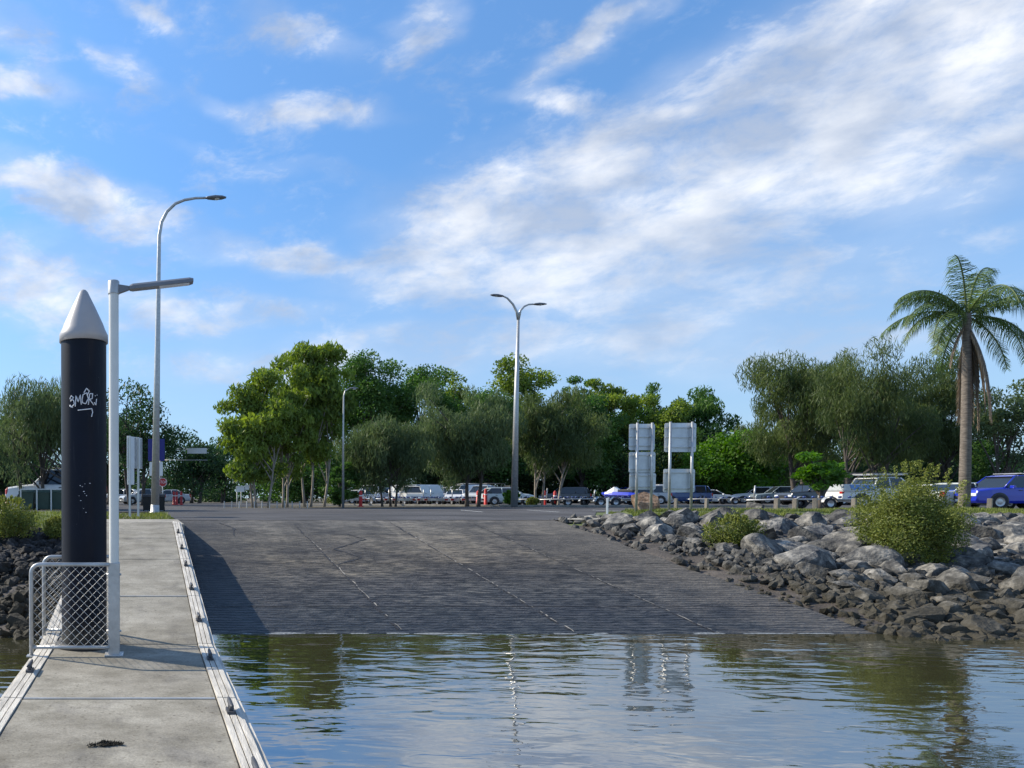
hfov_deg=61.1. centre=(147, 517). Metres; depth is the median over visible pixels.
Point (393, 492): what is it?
van
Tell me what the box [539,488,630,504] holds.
boat trailer
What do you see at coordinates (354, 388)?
street lamp
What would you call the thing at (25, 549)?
rock
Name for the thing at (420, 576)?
boat ramp
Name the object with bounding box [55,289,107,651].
mooring pile
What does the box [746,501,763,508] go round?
boulder
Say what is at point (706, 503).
timber post
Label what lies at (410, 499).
boat trailer
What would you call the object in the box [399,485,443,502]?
van
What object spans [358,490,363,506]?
traffic bollard
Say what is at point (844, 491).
van
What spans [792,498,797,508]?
timber post
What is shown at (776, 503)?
timber post
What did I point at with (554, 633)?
foam line
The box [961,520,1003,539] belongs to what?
rock
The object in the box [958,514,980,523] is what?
rock
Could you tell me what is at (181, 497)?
traffic bollard
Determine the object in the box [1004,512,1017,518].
rock
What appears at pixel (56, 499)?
wheelie bin
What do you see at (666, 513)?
rock
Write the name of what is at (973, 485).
sedan
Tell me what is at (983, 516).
rock
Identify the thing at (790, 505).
parking bays
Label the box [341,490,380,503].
sedan
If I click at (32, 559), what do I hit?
rock
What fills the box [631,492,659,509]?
boulder
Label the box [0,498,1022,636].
ground
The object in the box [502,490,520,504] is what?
shrub
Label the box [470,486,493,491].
windows
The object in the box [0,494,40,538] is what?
shrub
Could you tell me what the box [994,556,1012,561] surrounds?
rock
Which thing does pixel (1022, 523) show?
rock
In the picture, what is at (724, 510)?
rock
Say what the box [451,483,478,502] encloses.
van
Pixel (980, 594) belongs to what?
rock
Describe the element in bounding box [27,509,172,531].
grass
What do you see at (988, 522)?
rock
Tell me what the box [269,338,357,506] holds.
gum tree
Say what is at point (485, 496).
traffic bollard
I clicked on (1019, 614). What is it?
rock
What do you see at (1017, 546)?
rock
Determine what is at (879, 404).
she oak
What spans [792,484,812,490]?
windows
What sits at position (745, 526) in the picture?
shrub
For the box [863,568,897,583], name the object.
rock
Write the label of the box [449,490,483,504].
boat trailer
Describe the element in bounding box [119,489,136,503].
hatchback
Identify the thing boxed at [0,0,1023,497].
sky
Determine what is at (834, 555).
rock
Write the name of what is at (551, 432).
she oak
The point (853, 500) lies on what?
timber post
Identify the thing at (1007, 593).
rock
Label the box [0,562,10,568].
rock
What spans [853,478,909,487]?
windows
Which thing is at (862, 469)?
gum tree
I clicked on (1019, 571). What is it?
rock
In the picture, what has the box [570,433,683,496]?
gum tree
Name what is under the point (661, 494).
station wagon
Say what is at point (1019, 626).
rock
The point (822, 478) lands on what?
fig tree
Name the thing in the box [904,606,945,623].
rock
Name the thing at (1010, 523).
rock
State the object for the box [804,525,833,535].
rock
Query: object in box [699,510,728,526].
rock
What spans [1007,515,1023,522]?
rock
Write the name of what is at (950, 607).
rock
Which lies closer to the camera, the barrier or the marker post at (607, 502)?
the barrier
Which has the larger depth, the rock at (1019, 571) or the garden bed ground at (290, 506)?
the garden bed ground at (290, 506)
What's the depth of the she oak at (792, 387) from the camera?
69.19 m
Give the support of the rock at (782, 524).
on the ground at (722, 574)
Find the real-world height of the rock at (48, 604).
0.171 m
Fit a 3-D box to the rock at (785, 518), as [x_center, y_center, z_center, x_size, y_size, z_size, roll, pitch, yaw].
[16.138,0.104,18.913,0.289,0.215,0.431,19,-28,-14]
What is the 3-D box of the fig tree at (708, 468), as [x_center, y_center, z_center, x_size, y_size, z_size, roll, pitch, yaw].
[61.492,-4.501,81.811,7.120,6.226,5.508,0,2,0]
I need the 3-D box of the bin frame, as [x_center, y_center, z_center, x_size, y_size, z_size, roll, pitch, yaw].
[-5.035,-0.851,35.490,2.163,1.042,0.060,0,2,0]
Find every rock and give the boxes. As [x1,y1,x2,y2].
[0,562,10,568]
[0,629,12,636]
[6,538,14,545]
[6,613,28,628]
[8,603,25,615]
[9,576,19,583]
[11,592,24,602]
[13,568,28,579]
[20,546,32,553]
[27,557,38,562]
[27,575,41,586]
[28,532,40,540]
[36,551,47,556]
[41,602,55,610]
[52,581,61,588]
[581,517,591,522]
[586,519,601,526]
[600,514,610,520]
[601,512,635,527]
[621,523,639,533]
[633,516,648,519]
[636,516,663,527]
[638,510,658,516]
[644,524,675,536]
[659,510,674,516]
[664,514,687,527]
[666,508,698,523]
[666,534,675,541]
[676,525,705,539]
[681,523,704,533]
[684,537,700,546]
[698,507,742,522]
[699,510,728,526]
[716,542,732,553]
[732,524,777,539]
[740,533,782,557]
[741,509,769,519]
[759,518,789,532]
[761,558,772,564]
[767,512,778,518]
[770,517,788,519]
[773,540,803,552]
[773,544,836,567]
[775,538,794,540]
[786,514,798,519]
[787,520,797,527]
[787,526,823,540]
[789,536,810,542]
[794,511,826,526]
[795,561,828,577]
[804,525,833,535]
[807,538,836,551]
[808,523,825,525]
[822,531,859,547]
[826,580,860,588]
[827,509,859,521]
[828,569,870,581]
[829,551,837,558]
[831,516,861,526]
[835,540,871,552]
[836,545,904,566]
[840,526,859,531]
[841,560,872,569]
[854,587,885,601]
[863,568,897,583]
[878,560,907,573]
[879,581,892,586]
[885,585,929,600]
[886,600,904,604]
[898,573,924,581]
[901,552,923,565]
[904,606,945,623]
[907,579,950,594]
[914,563,949,576]
[930,595,968,605]
[936,567,979,591]
[937,601,971,614]
[938,622,970,634]
[940,553,984,567]
[949,547,990,564]
[950,565,970,572]
[953,612,970,618]
[954,533,992,549]
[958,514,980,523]
[960,614,1006,635]
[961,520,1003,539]
[966,572,994,584]
[967,597,979,603]
[968,544,993,555]
[968,567,994,576]
[968,591,995,598]
[972,512,999,521]
[979,537,999,550]
[981,604,1005,613]
[982,520,1001,525]
[986,560,1022,575]
[990,513,1005,516]
[990,598,1023,608]
[993,548,1021,555]
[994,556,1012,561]
[996,516,1009,521]
[997,524,1023,537]
[997,588,1014,597]
[998,576,1023,593]
[1002,521,1023,524]
[1003,535,1023,543]
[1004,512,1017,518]
[1004,542,1023,551]
[1006,522,1023,526]
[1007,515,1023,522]
[1011,566,1023,576]
[1011,624,1023,629]
[1012,608,1023,622]
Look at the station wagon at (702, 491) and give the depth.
71.05 m
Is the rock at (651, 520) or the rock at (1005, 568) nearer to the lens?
the rock at (1005, 568)
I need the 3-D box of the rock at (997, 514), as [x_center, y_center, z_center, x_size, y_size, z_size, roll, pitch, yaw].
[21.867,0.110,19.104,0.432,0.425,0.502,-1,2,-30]
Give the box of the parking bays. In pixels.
[13,503,1016,506]
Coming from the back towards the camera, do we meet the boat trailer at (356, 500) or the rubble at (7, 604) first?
the boat trailer at (356, 500)
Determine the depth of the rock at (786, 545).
15.29 m
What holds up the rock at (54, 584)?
on the ground at (722, 574)
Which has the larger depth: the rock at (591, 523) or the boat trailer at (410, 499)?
the boat trailer at (410, 499)
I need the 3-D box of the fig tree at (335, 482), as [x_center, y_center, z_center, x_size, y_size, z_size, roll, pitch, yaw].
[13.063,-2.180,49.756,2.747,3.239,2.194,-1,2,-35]
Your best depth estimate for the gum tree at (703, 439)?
92.74 m
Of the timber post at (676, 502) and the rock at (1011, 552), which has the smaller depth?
the rock at (1011, 552)
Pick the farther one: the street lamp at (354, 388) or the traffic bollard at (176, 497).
the traffic bollard at (176, 497)
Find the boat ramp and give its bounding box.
[179,520,875,633]
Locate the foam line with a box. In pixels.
[242,632,832,634]
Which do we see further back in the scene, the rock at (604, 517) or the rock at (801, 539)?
the rock at (604, 517)
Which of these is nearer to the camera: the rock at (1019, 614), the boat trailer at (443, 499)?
the rock at (1019, 614)
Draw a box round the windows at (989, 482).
[975,476,1023,487]
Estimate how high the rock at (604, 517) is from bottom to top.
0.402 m
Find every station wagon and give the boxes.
[6,467,60,507]
[399,486,424,503]
[539,487,591,502]
[608,485,671,503]
[666,486,712,503]
[731,487,780,502]
[749,486,791,503]
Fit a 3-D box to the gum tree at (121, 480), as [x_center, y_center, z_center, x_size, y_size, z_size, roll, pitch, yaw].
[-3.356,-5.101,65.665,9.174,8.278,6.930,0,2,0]
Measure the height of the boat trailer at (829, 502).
1.273 m
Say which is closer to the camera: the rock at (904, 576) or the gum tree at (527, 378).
the rock at (904, 576)
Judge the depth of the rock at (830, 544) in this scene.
15.38 m
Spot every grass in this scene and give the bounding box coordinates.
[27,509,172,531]
[608,506,1023,516]
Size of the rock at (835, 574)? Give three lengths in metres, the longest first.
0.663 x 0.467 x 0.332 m
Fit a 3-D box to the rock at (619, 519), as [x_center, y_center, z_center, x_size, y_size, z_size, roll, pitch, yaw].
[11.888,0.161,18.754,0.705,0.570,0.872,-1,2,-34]
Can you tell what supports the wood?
on the ground at (722, 574)
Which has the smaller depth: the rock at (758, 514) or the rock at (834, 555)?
the rock at (834, 555)
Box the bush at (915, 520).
[843,460,976,564]
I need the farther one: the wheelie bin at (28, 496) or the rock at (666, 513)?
the wheelie bin at (28, 496)
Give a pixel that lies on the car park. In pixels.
(201, 512)
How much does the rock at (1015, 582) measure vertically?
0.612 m
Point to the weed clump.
(105, 743)
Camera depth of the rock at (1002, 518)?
18.59 m
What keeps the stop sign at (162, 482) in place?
on the car park
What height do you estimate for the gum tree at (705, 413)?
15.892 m
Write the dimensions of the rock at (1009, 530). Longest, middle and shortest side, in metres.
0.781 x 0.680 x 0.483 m
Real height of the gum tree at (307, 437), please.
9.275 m
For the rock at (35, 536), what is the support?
on the ground at (722, 574)
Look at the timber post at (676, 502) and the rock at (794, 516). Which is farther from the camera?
the timber post at (676, 502)
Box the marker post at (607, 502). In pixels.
[606,498,608,513]
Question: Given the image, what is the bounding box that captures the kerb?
[300,503,787,506]
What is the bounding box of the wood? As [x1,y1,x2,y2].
[29,451,1023,501]
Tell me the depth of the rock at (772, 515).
19.22 m
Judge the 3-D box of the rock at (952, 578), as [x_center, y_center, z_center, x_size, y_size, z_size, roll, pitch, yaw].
[14.315,1.276,13.043,0.856,0.773,0.722,27,-2,44]
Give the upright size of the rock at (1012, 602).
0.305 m
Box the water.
[0,634,1023,767]
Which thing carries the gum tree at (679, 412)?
on the ground at (722, 574)
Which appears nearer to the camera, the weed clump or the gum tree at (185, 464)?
the weed clump
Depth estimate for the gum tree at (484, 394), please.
88.53 m
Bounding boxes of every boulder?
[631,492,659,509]
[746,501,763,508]
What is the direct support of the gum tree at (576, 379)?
on the ground at (722, 574)
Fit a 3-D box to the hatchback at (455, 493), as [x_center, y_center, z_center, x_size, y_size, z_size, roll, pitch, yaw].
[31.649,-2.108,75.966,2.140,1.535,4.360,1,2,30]
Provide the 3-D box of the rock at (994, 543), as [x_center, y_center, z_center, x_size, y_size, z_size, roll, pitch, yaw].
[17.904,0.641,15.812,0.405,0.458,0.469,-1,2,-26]
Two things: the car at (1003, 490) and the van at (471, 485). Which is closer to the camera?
the car at (1003, 490)
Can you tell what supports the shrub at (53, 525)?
on the ground at (722, 574)
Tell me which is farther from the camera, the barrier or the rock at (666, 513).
the rock at (666, 513)
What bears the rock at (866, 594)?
on the ground at (722, 574)
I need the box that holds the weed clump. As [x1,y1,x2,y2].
[86,739,123,746]
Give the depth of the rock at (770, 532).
16.33 m
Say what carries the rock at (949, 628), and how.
on the ground at (722, 574)
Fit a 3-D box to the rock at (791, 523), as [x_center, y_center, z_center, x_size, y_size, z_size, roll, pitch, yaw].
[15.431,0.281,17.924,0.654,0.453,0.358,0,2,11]
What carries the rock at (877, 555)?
on the ground at (722, 574)
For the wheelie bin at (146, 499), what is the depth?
32.67 m
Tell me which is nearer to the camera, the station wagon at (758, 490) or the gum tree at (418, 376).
the station wagon at (758, 490)
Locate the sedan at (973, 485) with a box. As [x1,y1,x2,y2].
[929,482,1017,508]
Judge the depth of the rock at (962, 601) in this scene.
12.24 m
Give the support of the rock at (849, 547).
on the ground at (722, 574)
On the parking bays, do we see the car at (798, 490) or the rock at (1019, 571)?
the car at (798, 490)
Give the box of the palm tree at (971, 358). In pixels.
[879,255,1023,507]
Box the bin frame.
[20,489,60,509]
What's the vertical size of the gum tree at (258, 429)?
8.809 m
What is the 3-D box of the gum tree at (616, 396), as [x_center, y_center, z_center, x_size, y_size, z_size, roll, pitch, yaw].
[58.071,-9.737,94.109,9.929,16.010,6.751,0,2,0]
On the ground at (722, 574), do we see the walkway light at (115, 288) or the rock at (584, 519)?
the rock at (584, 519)
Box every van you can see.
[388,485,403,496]
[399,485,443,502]
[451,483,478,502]
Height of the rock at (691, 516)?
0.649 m
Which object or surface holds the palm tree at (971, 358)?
on the ground at (722, 574)
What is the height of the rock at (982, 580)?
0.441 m
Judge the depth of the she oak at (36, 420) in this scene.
36.48 m
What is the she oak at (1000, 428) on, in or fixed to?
on the ground at (722, 574)
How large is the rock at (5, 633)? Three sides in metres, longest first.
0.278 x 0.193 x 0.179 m
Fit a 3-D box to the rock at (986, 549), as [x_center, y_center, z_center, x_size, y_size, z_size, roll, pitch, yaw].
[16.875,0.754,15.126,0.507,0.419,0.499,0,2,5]
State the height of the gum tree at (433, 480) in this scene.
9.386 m
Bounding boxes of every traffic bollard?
[175,491,178,504]
[179,491,183,504]
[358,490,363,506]
[484,488,487,504]
[553,492,556,503]
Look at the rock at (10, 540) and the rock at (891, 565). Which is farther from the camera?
the rock at (10, 540)
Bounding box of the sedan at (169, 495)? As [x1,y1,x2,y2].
[163,490,190,503]
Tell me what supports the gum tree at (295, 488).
on the ground at (722, 574)
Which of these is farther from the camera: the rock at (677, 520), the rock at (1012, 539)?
the rock at (677, 520)
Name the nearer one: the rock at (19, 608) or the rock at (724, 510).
the rock at (19, 608)
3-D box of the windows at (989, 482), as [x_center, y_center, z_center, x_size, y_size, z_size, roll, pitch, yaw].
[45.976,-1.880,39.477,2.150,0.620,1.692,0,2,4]
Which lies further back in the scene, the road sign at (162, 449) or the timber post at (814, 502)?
the road sign at (162, 449)
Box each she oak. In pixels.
[0,373,60,509]
[331,411,446,506]
[411,378,528,506]
[503,385,611,504]
[733,347,869,489]
[733,404,799,486]
[809,333,945,504]
[893,348,1005,504]
[956,378,1023,475]
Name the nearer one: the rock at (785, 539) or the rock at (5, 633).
the rock at (5, 633)
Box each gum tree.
[0,415,52,499]
[106,377,198,505]
[107,415,148,504]
[150,432,233,502]
[197,446,251,502]
[213,365,300,507]
[238,440,359,502]
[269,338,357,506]
[269,363,323,506]
[332,348,424,484]
[393,363,460,484]
[402,443,529,486]
[441,369,468,413]
[455,386,528,485]
[484,352,561,411]
[491,446,606,502]
[556,391,629,488]
[562,375,595,396]
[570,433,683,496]
[585,378,643,502]
[625,382,671,452]
[638,393,705,502]
[671,385,742,502]
[685,424,781,494]
[784,432,915,485]
[862,421,1005,483]
[971,439,1022,481]
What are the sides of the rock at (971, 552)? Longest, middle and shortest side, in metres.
0.883 x 0.611 x 0.590 m
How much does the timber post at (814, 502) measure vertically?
0.780 m
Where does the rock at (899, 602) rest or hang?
on the ground at (722, 574)
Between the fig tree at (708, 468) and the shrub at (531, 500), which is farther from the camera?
the fig tree at (708, 468)
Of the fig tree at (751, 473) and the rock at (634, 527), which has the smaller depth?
the rock at (634, 527)
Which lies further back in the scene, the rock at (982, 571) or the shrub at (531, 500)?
the shrub at (531, 500)
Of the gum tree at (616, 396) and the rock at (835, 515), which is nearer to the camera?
the rock at (835, 515)
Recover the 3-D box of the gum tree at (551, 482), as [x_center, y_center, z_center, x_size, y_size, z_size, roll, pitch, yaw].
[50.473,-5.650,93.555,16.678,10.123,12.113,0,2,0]
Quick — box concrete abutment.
[107,519,183,531]
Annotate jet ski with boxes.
[601,486,634,497]
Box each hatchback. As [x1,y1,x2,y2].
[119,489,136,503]
[119,489,165,503]
[443,489,464,503]
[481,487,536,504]
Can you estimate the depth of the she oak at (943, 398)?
64.88 m
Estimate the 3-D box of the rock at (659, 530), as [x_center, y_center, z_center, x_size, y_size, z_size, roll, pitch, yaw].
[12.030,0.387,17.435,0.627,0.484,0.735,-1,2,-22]
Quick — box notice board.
[127,436,141,516]
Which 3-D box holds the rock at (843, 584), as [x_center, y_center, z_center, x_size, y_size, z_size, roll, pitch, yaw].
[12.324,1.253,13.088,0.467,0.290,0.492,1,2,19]
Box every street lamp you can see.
[151,195,225,512]
[342,387,357,507]
[490,294,545,506]
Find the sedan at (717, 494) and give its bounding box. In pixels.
[685,490,735,503]
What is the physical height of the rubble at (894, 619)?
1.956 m
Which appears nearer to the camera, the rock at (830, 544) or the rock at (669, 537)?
the rock at (830, 544)
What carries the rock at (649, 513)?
on the ground at (722, 574)
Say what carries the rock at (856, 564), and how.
on the ground at (722, 574)
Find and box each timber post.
[674,498,677,508]
[704,498,708,508]
[774,498,779,508]
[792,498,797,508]
[812,498,817,508]
[851,498,857,507]
[987,498,992,508]
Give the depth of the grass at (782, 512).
22.80 m
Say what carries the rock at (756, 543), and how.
on the ground at (722, 574)
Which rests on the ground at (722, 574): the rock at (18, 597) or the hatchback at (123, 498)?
the rock at (18, 597)
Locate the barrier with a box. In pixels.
[26,555,109,656]
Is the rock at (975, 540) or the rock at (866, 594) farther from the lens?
the rock at (975, 540)
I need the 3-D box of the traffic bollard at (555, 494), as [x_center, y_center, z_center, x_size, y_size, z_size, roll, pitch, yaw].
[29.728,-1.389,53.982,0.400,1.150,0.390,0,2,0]
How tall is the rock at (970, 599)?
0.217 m
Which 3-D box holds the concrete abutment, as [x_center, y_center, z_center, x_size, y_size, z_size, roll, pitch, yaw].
[-0.230,0.851,18.328,2.100,1.500,3.700,0,2,0]
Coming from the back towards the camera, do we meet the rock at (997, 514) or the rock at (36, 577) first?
the rock at (997, 514)
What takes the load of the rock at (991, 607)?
on the ground at (722, 574)
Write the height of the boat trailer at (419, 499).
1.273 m
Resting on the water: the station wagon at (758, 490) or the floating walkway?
the floating walkway
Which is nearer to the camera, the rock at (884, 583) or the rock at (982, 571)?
the rock at (884, 583)
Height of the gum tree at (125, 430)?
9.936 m
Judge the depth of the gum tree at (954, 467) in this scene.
87.06 m
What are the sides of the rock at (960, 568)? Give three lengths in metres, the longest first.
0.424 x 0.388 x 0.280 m
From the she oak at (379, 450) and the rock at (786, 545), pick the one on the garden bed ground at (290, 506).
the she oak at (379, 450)
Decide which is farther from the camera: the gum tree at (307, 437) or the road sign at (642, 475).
the gum tree at (307, 437)
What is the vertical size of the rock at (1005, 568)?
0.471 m
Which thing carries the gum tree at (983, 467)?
on the ground at (722, 574)
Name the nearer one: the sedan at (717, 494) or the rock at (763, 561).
the rock at (763, 561)
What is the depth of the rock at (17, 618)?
11.24 m
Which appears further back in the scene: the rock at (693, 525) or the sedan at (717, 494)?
the sedan at (717, 494)
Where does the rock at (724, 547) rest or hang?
on the ground at (722, 574)
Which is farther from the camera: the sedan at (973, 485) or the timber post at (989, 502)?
the sedan at (973, 485)
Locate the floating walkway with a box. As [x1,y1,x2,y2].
[0,521,270,767]
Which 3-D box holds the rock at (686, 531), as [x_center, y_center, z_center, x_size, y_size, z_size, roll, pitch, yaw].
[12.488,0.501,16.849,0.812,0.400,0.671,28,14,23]
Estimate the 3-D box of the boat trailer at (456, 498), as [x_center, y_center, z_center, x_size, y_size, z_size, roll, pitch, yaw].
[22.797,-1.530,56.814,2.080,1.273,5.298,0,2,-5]
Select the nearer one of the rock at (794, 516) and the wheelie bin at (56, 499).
the rock at (794, 516)
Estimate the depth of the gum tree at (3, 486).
49.02 m
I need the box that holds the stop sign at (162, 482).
[159,478,166,493]
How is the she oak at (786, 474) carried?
on the ground at (722, 574)
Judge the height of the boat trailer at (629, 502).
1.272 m
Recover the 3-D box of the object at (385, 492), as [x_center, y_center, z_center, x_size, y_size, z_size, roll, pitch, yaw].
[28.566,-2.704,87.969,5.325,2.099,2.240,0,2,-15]
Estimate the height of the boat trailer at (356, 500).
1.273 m
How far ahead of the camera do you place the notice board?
23.85 m
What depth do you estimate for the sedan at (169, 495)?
75.20 m
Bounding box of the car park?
[10,505,1018,519]
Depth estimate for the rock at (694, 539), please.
16.38 m
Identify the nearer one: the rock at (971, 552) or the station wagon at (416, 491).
the rock at (971, 552)
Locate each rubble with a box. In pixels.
[0,527,61,639]
[553,512,1023,642]
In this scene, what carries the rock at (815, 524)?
on the ground at (722, 574)
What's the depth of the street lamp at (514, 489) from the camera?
47.23 m
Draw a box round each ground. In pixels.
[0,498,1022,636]
[232,505,464,507]
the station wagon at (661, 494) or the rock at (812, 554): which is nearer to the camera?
the rock at (812, 554)
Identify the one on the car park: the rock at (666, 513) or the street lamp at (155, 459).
the street lamp at (155, 459)
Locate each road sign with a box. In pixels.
[148,439,164,475]
[236,485,248,507]
[629,423,655,510]
[663,422,696,509]
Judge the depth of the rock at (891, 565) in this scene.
13.83 m
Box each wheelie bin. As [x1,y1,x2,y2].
[19,490,34,509]
[34,490,50,509]
[49,490,60,509]
[142,494,150,510]
[159,494,164,510]
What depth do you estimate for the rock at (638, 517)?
18.97 m
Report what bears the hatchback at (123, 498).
on the parking bays
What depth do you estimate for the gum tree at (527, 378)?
98.17 m
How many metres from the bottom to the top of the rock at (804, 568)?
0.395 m
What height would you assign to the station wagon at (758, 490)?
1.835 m
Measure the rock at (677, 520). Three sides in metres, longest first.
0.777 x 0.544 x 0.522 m
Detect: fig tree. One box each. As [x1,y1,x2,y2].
[318,461,361,506]
[675,450,737,502]
[694,428,788,494]
[790,450,853,507]
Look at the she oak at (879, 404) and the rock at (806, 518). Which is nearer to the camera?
the rock at (806, 518)
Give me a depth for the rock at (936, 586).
12.66 m
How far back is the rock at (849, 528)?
17.24 m
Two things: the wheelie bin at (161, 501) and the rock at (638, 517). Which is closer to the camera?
the rock at (638, 517)
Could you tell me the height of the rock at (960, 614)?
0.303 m
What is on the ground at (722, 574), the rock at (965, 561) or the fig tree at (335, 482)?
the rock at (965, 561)
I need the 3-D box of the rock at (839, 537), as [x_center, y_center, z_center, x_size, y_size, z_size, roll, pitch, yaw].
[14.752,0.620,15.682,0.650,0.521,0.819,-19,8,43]
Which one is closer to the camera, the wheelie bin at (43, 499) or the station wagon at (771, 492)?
the wheelie bin at (43, 499)
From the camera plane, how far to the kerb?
49.48 m
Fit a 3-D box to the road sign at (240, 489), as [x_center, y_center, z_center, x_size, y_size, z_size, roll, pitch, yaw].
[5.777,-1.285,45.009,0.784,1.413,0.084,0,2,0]
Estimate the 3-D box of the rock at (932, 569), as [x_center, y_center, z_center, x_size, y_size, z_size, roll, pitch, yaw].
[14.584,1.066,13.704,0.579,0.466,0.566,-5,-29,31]
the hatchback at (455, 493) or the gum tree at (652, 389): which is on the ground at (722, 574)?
the gum tree at (652, 389)
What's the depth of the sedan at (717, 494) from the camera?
75.09 m
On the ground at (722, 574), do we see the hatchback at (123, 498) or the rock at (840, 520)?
the rock at (840, 520)
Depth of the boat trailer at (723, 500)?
67.43 m
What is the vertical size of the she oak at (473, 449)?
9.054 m
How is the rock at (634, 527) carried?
on the ground at (722, 574)
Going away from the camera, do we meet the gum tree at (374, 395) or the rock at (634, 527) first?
the rock at (634, 527)
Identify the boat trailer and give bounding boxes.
[332,497,363,504]
[365,490,397,503]
[384,494,415,503]
[400,491,431,503]
[416,489,447,503]
[430,489,464,504]
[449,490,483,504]
[519,496,592,504]
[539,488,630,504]
[594,490,632,504]
[686,497,755,503]
[746,485,863,508]
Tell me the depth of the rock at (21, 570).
13.34 m
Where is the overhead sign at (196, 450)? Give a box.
[159,448,207,493]
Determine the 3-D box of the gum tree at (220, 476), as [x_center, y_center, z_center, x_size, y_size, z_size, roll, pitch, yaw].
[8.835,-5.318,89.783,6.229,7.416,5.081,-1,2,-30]
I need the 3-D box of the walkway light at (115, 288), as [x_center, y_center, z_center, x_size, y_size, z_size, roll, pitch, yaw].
[0.011,-0.501,7.489,0.895,3.809,0.190,0,2,0]
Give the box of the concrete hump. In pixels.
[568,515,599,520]
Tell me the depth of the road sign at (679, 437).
23.42 m
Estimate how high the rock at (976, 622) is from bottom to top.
0.470 m
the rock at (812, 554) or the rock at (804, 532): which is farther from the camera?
the rock at (804, 532)
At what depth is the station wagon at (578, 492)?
81.08 m
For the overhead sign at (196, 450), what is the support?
on the car park
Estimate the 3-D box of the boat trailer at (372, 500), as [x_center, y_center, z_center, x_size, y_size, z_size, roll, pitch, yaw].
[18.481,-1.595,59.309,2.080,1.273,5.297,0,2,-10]
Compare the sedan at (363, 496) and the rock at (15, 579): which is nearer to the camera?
the rock at (15, 579)
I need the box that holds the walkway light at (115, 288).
[104,277,193,656]
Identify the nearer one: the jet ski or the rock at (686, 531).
the rock at (686, 531)
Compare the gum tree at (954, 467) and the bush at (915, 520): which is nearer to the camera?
the bush at (915, 520)
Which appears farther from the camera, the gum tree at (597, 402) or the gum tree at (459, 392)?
the gum tree at (459, 392)
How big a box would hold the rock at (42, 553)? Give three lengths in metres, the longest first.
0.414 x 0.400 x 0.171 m
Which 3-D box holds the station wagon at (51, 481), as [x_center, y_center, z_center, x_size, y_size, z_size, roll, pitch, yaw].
[-4.741,-1.494,38.774,5.141,2.273,2.374,0,2,0]
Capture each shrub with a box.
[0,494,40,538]
[41,515,61,538]
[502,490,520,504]
[525,496,539,504]
[700,510,767,547]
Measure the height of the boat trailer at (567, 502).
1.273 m
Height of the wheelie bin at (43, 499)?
0.999 m
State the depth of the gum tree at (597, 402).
86.43 m
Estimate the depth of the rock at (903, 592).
12.35 m

